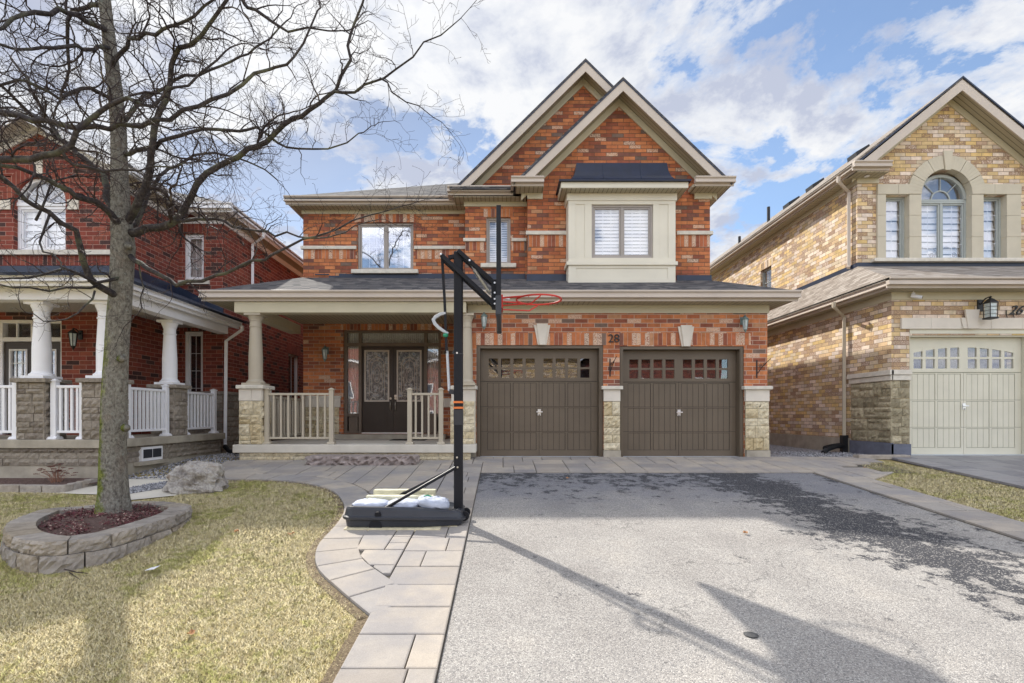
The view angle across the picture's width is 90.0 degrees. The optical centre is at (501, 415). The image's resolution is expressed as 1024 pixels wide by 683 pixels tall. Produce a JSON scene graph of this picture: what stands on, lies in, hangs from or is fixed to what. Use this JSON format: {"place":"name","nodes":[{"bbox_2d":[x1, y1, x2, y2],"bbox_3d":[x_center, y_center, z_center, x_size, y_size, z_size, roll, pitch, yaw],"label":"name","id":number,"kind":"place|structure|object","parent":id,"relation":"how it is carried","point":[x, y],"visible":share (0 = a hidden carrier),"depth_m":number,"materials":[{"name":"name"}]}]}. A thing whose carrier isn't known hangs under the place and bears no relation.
{"place":"outdoors","nodes":[
{"label":"outdoors","id":0,"kind":"place"},
{"bbox_2d":[0,478,97,484],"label":"garden soil","id":1,"kind":"structure","parent":0,"point":[25,481],"depth_m":7.88,"materials":[{"name":"brown soil"}]},
{"bbox_2d":[35,463,77,482],"bbox_3d":[-6.747,0.867,7.739,0.535,0.293,0.386,0,0,0],"label":"dried shrub","id":2,"kind":"object","parent":1,"relation":"on","point":[55,472],"visible":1,"depth_m":7.76,"materials":[{"name":"brown plant"}]},
{"bbox_2d":[61,475,175,499],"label":"concrete path","id":3,"kind":"structure","parent":0,"point":[133,496],"depth_m":7.33,"materials":[{"name":"grey concrete"}]},
{"bbox_2d":[231,480,367,682],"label":"lawn edge soil","id":4,"kind":"structure","parent":0,"point":[344,651],"depth_m":3.77,"materials":[{"name":"brown soil"}]},
{"bbox_2d":[392,439,427,439],"bbox_3d":[-2.150,0.547,11.850,0.800,0.012,0.500,0,0,0],"label":"door mat","id":5,"kind":"object","parent":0,"point":[412,439],"depth_m":11.81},
{"bbox_2d":[0,452,1023,682],"bbox_3d":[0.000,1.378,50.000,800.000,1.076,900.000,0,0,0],"label":"ground","id":6,"kind":"structure","parent":0,"point":[348,624],"depth_m":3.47,"materials":[{"name":"plant"}]},
{"bbox_2d":[0,478,97,492],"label":"garden edging","id":7,"kind":"object","parent":6,"relation":"on","point":[38,488],"visible":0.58,"depth_m":7.32,"materials":[{"name":"stone"}]},
{"bbox_2d":[64,569,83,578],"bbox_3d":[-3.556,1.313,4.291,0.373,0.024,0.085,0,0,34],"label":"fallen twig","id":8,"kind":"object","parent":6,"relation":"on","point":[73,571],"visible":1,"depth_m":4.30,"materials":[{"name":"brown wood"}]},
{"bbox_2d":[0,501,192,574],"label":"stone planter","id":9,"kind":"object","parent":6,"relation":"on","point":[27,545],"visible":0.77,"depth_m":4.64,"materials":[{"name":"stone"}]},
{"bbox_2d":[37,502,166,535],"bbox_3d":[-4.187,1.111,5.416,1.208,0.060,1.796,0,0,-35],"label":"mulch","id":10,"kind":"object","parent":9,"relation":"in","point":[94,522],"visible":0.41,"depth_m":5.24,"materials":[{"name":"brown plant"}]},
{"bbox_2d":[0,106,302,477],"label":"brick house","id":11,"kind":"structure","parent":6,"relation":"on","point":[185,341],"depth_m":10.00,"materials":[{"name":"brick"}]},
{"bbox_2d":[0,382,15,438],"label":"porch railing","id":12,"kind":"object","parent":11,"relation":"on","point":[12,408],"visible":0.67,"depth_m":8.14,"materials":[{"name":"white paint"}]},
{"bbox_2d":[4,342,31,429],"bbox_3d":[-9.518,-0.560,10.095,0.555,1.790,0.070,0,0,0],"label":"front door","id":13,"kind":"structure","parent":11,"relation":"in","point":[9,347],"depth_m":10.08,"materials":[{"name":"brown paint"}]},
{"bbox_2d":[17,179,65,205],"bbox_3d":[-9.000,-4.415,10.210,1.200,0.700,0.300,0,0,0],"label":"fan window","id":14,"kind":"structure","parent":11,"relation":"in","point":[31,191],"depth_m":10.17,"materials":[{"name":"glass"}]},
{"bbox_2d":[18,206,65,249],"bbox_3d":[-9.025,-3.680,10.270,1.610,1.290,0.380,0,0,0],"label":"window","id":15,"kind":"structure","parent":11,"relation":"in","point":[32,212],"depth_m":10.13,"materials":[{"name":"glass"}]},
{"bbox_2d":[52,342,60,376],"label":"window","id":16,"kind":"structure","parent":11,"relation":"in","point":[56,346],"depth_m":10.08,"materials":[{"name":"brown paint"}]},
{"bbox_2d":[46,379,83,438],"bbox_3d":[-6.890,-0.113,8.160,0.605,0.965,0.155,0,0,0],"label":"porch railing","id":17,"kind":"object","parent":11,"relation":"on","point":[56,408],"visible":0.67,"depth_m":8.14,"materials":[{"name":"white paint"}]},
{"bbox_2d":[67,328,82,349],"bbox_3d":[-8.220,-1.477,9.868,0.187,0.432,0.260,0,0,0],"label":"wall lantern","id":18,"kind":"object","parent":11,"relation":"attached to","point":[73,335],"depth_m":9.81,"materials":[{"name":"black metal"}]},
{"bbox_2d":[128,384,171,437],"bbox_3d":[-6.270,-0.113,9.055,0.155,0.965,1.135,0,0,0],"label":"porch railing","id":19,"kind":"object","parent":11,"relation":"on","point":[164,391],"visible":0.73,"depth_m":9.14,"materials":[{"name":"white paint"}]},
{"bbox_2d":[134,446,168,465],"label":"basement window","id":20,"kind":"structure","parent":11,"relation":"in","point":[151,455],"depth_m":8.93,"materials":[{"name":"white paint"}]},
{"bbox_2d":[185,332,202,394],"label":"window","id":21,"kind":"structure","parent":11,"relation":"in","point":[197,337],"depth_m":11.86,"materials":[{"name":"white glass"}]},
{"bbox_2d":[185,235,203,279],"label":"window","id":22,"kind":"structure","parent":11,"relation":"in","point":[195,240],"depth_m":11.85,"materials":[{"name":"glass"}]},
{"bbox_2d":[187,389,218,434],"bbox_3d":[-6.270,-0.113,10.630,0.155,0.965,1.165,0,0,0],"label":"porch railing","id":23,"kind":"object","parent":11,"relation":"on","point":[202,410],"visible":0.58,"depth_m":10.78,"materials":[{"name":"white paint"}]},
{"bbox_2d":[288,354,296,410],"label":"window","id":24,"kind":"structure","parent":11,"relation":"in","point":[290,356],"depth_m":16.10,"materials":[{"name":"black glass"}]},
{"bbox_2d":[187,629,195,634],"bbox_3d":[-2.012,1.398,3.315,0.045,0.022,0.056,0,0,-12],"label":"dry leaf","id":25,"kind":"object","parent":6,"relation":"on","point":[191,631],"visible":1,"depth_m":3.32,"materials":[{"name":"brown plant"}]},
{"bbox_2d":[161,460,228,494],"bbox_3d":[-4.435,0.943,7.452,0.889,0.585,0.613,0,0,0],"label":"boulder","id":26,"kind":"object","parent":6,"relation":"on","point":[199,477],"visible":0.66,"depth_m":7.25,"materials":[{"name":"grey stone"}]},
{"bbox_2d":[0,0,488,513],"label":"bare tree","id":27,"kind":"object","parent":6,"relation":"on","point":[124,214],"visible":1,"depth_m":5.30,"materials":[{"name":"brown plant"}]},
{"bbox_2d":[198,58,801,460],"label":"brick house","id":28,"kind":"structure","parent":6,"relation":"on","point":[595,184],"depth_m":11.31,"materials":[{"name":"brick"}]},
{"bbox_2d":[271,395,304,436],"bbox_3d":[-4.840,0.017,11.475,0.155,1.075,2.095,0,0,0],"label":"porch railing","id":29,"kind":"object","parent":28,"relation":"on","point":[277,416],"visible":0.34,"depth_m":11.41,"materials":[{"name":"beige wood"}]},
{"bbox_2d":[262,388,336,443],"bbox_3d":[-3.970,-0.004,10.040,1.405,1.105,0.155,0,0,0],"label":"porch railing","id":30,"kind":"object","parent":28,"relation":"on","point":[267,394],"visible":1,"depth_m":10.02,"materials":[{"name":"beige wood"}]},
{"bbox_2d":[321,345,328,361],"bbox_3d":[-4.300,-1.509,12.473,0.179,0.414,0.249,0,0,0],"label":"wall lantern","id":31,"kind":"object","parent":28,"relation":"attached to","point":[325,350],"depth_m":12.40,"materials":[{"name":"glass"}]},
{"bbox_2d":[362,347,392,431],"bbox_3d":[-3.082,-0.653,12.688,0.765,2.135,0.113,0,0,0],"label":"front door","id":32,"kind":"structure","parent":28,"relation":"in","point":[377,362],"depth_m":12.70,"materials":[{"name":"brown paint"}]},
{"bbox_2d":[351,223,418,273],"bbox_3d":[-2.867,-4.175,12.765,1.975,1.580,0.550,0,0,0],"label":"window","id":33,"kind":"structure","parent":28,"relation":"in","point":[375,256],"depth_m":13.02,"materials":[{"name":"clear glass"}]},
{"bbox_2d":[393,347,423,431],"bbox_3d":[-2.312,-0.653,12.688,0.765,2.135,0.113,0,0,0],"label":"front door","id":34,"kind":"structure","parent":28,"relation":"in","point":[408,362],"depth_m":12.70,"materials":[{"name":"brown paint"}]},
{"bbox_2d":[405,388,444,443],"bbox_3d":[-1.495,-0.004,10.000,0.755,1.105,0.155,0,0,0],"label":"porch railing","id":35,"kind":"object","parent":28,"relation":"on","point":[409,415],"visible":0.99,"depth_m":9.96,"materials":[{"name":"beige wood"}]},
{"bbox_2d":[480,312,487,328],"bbox_3d":[-0.355,-1.885,10.190,0.156,0.360,0.217,0,0,0],"label":"wall lantern","id":36,"kind":"object","parent":28,"relation":"attached to","point":[484,316],"depth_m":10.12,"materials":[{"name":"glass"}]},
{"bbox_2d":[481,218,515,267],"bbox_3d":[-0.085,-4.160,12.315,1.180,1.520,0.550,0,0,0],"label":"window","id":37,"kind":"structure","parent":28,"relation":"in","point":[505,222],"depth_m":12.24,"materials":[{"name":"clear glass"}]},
{"bbox_2d":[480,350,598,456],"bbox_3d":[0.760,-0.264,10.560,2.530,2.213,0.460,0,0,0],"label":"garage door","id":38,"kind":"structure","parent":28,"relation":"in","point":[535,403],"depth_m":10.49,"materials":[{"name":"brown paint"}]},
{"bbox_2d":[609,356,616,375],"bbox_3d":[2.205,-0.988,10.174,0.026,0.385,0.267,0,0,-17],"label":"plant hook","id":39,"kind":"object","parent":28,"relation":"attached to","point":[610,364],"visible":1,"depth_m":10.29,"materials":[{"name":"black metal"}]},
{"bbox_2d":[592,205,652,257],"bbox_3d":[2.665,-4.093,11.570,1.960,1.585,0.380,0,0,0],"label":"window","id":40,"kind":"structure","parent":28,"relation":"in","point":[618,231],"depth_m":11.50,"materials":[{"name":"white glass"}]},
{"bbox_2d":[556,163,691,282],"bbox_3d":[2.655,-4.275,11.382,2.850,2.740,0.734,0,0,0],"label":"bay window","id":41,"kind":"structure","parent":28,"relation":"in","point":[591,184],"depth_m":11.33,"materials":[{"name":"beige paint"}]},
{"bbox_2d":[623,351,737,456],"bbox_3d":[3.615,-0.254,10.560,2.480,2.193,0.460,0,0,0],"label":"garage door","id":42,"kind":"structure","parent":28,"relation":"in","point":[676,403],"depth_m":10.49,"materials":[{"name":"brown paint"}]},
{"bbox_2d":[740,315,748,332],"bbox_3d":[4.820,-1.825,10.190,0.156,0.360,0.217,0,0,0],"label":"wall lantern","id":43,"kind":"object","parent":28,"relation":"attached to","point":[744,319],"depth_m":10.13,"materials":[{"name":"glass"}]},
{"bbox_2d":[756,358,770,377],"bbox_3d":[5.234,-0.958,10.252,0.269,0.385,0.019,0,0,20],"label":"plant hook","id":44,"kind":"object","parent":28,"relation":"attached to","point":[757,372],"visible":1,"depth_m":10.29,"materials":[{"name":"black metal"}]},
{"bbox_2d":[128,444,875,493],"bbox_3d":[0.700,0.957,11.578,14.200,0.266,8.843,0,0,0],"label":"gravel strip","id":45,"kind":"object","parent":6,"relation":"on","point":[773,448],"visible":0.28,"depth_m":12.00,"materials":[{"name":"grey gravel"}]},
{"bbox_2d":[853,454,910,459],"bbox_3d":[7.490,0.810,10.110,1.020,0.090,0.180,0,0,0],"label":"paving edge stone","id":46,"kind":"object","parent":45,"relation":"on","point":[881,456],"visible":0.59,"depth_m":10.02,"materials":[{"name":"concrete"}]},
{"bbox_2d":[222,457,1023,682],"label":"paver walkway","id":47,"kind":"structure","parent":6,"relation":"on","point":[407,603],"depth_m":5.34,"materials":[{"name":"grey stone"}]},
{"bbox_2d":[304,454,420,465],"bbox_3d":[-2.555,0.829,9.492,2.042,0.212,0.507,0,0,0],"label":"stone step","id":48,"kind":"object","parent":47,"relation":"on","point":[364,459],"visible":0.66,"depth_m":9.28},
{"bbox_2d":[344,526,440,531],"bbox_3d":[-1.175,1.224,5.521,1.030,0.053,0.118,0,0,0],"label":"timber plank","id":49,"kind":"object","parent":47,"relation":"on","point":[397,528],"visible":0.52,"depth_m":5.47,"materials":[{"name":"beige wood"}]},
{"bbox_2d":[343,205,561,527],"bbox_3d":[-0.525,-0.456,5.850,2.420,3.418,1.224,0,0,0],"label":"basketball hoop","id":50,"kind":"object","parent":47,"relation":"on","point":[457,512],"visible":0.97,"depth_m":5.75,"materials":[{"name":"black plastic"}]},
{"bbox_2d":[352,498,387,506],"bbox_3d":[-1.470,0.991,5.760,0.397,0.108,0.341,0,0,0],"label":"sandbag","id":51,"kind":"object","parent":50,"relation":"on","point":[372,502],"visible":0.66,"depth_m":5.64,"materials":[{"name":"white fabric"}]},
{"bbox_2d":[366,495,433,500],"bbox_3d":[-1.190,0.972,5.989,0.784,0.092,0.118,0,0,0],"label":"concrete bar","id":52,"kind":"object","parent":50,"relation":"on","point":[389,497],"visible":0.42,"depth_m":5.94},
{"bbox_2d":[387,498,418,506],"bbox_3d":[-1.100,0.989,5.760,0.363,0.108,0.344,0,0,0],"label":"sandbag","id":53,"kind":"object","parent":50,"relation":"on","point":[407,502],"visible":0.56,"depth_m":5.63,"materials":[{"name":"white fabric"}]},
{"bbox_2d":[373,489,435,495],"bbox_3d":[-1.170,0.929,6.179,0.745,0.092,0.118,0,0,0],"label":"concrete bar","id":54,"kind":"object","parent":50,"relation":"on","point":[399,491],"visible":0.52,"depth_m":6.13,"materials":[{"name":"beige concrete"}]},
{"bbox_2d":[417,494,449,508],"bbox_3d":[-0.770,0.960,5.760,0.369,0.197,0.351,0,0,0],"label":"sandbag","id":55,"kind":"object","parent":50,"relation":"on","point":[430,501],"visible":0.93,"depth_m":5.62,"materials":[{"name":"white fabric"}]},
{"bbox_2d":[710,76,1023,454],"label":"brick house","id":56,"kind":"structure","parent":6,"relation":"on","point":[867,353],"depth_m":11.70,"materials":[{"name":"brown brick"}]},
{"bbox_2d":[762,267,770,286],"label":"window","id":57,"kind":"structure","parent":56,"relation":"in","point":[764,283],"depth_m":16.10,"materials":[{"name":"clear glass"}]},
{"bbox_2d":[886,197,903,257],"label":"window","id":58,"kind":"structure","parent":56,"relation":"in","point":[891,202],"depth_m":11.96,"materials":[{"name":"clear glass"}]},
{"bbox_2d":[911,291,922,298],"bbox_3d":[8.237,-2.400,10.174,0.195,0.170,0.066,0,0,40],"label":"security camera","id":59,"kind":"object","parent":56,"relation":"attached to","point":[913,295],"visible":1,"depth_m":10.16,"materials":[{"name":"white paint"}]},
{"bbox_2d":[892,201,965,257],"bbox_3d":[10.160,-4.280,12.040,1.760,1.770,0.380,0,0,0],"label":"window","id":60,"kind":"structure","parent":56,"relation":"in","point":[937,220],"depth_m":11.96,"materials":[{"name":"white glass"}]},
{"bbox_2d":[922,175,965,200],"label":"arched window","id":61,"kind":"structure","parent":56,"relation":"in","point":[937,187],"depth_m":12.15,"materials":[{"name":"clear glass"}]},
{"bbox_2d":[910,338,1023,454],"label":"garage door","id":62,"kind":"structure","parent":56,"relation":"in","point":[965,399],"depth_m":10.45,"materials":[{"name":"beige paint"}]},
{"bbox_2d":[952,195,1000,257],"bbox_3d":[11.270,-4.329,12.040,1.140,1.868,0.380,0,0,0],"label":"window","id":63,"kind":"structure","parent":56,"relation":"in","point":[988,201],"depth_m":11.90,"materials":[{"name":"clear glass"}]},
{"bbox_2d":[977,296,998,319],"bbox_3d":[9.600,-2.133,10.139,0.171,0.457,0.317,0,0,0],"label":"wall lantern","id":64,"kind":"object","parent":56,"relation":"attached to","point":[988,308],"depth_m":10.04,"materials":[{"name":"white glass"}]},
{"bbox_2d":[891,459,1022,488],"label":"edging","id":65,"kind":"object","parent":6,"relation":"on","point":[958,474],"depth_m":8.53,"materials":[{"name":"grey concrete"}]},
{"bbox_2d":[0,0,1023,262],"label":"sky","id":66,"kind":"structure","parent":0,"point":[778,95],"materials":[{"name":"blue"}]},
{"bbox_2d":[437,473,1023,682],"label":"driveway","id":67,"kind":"structure","parent":0,"point":[640,578],"depth_m":4.08,"materials":[{"name":"grey asphalt"}]},
{"bbox_2d":[743,631,758,637],"bbox_3d":[1.617,1.419,3.328,0.090,0.008,0.090,0,0,0],"label":"valve cover","id":68,"kind":"object","parent":67,"relation":"on","point":[751,634],"visible":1,"depth_m":3.32,"materials":[{"name":"metal"}]},
{"bbox_2d":[863,459,1023,521],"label":"grass","id":69,"kind":"structure","parent":0,"point":[961,493],"depth_m":7.49,"materials":[{"name":"plant"}]},
{"bbox_2d":[892,455,1023,488],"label":"neighbour driveway","id":70,"kind":"structure","parent":0,"point":[1007,470],"depth_m":9.15,"materials":[{"name":"grey concrete"}]}
]}

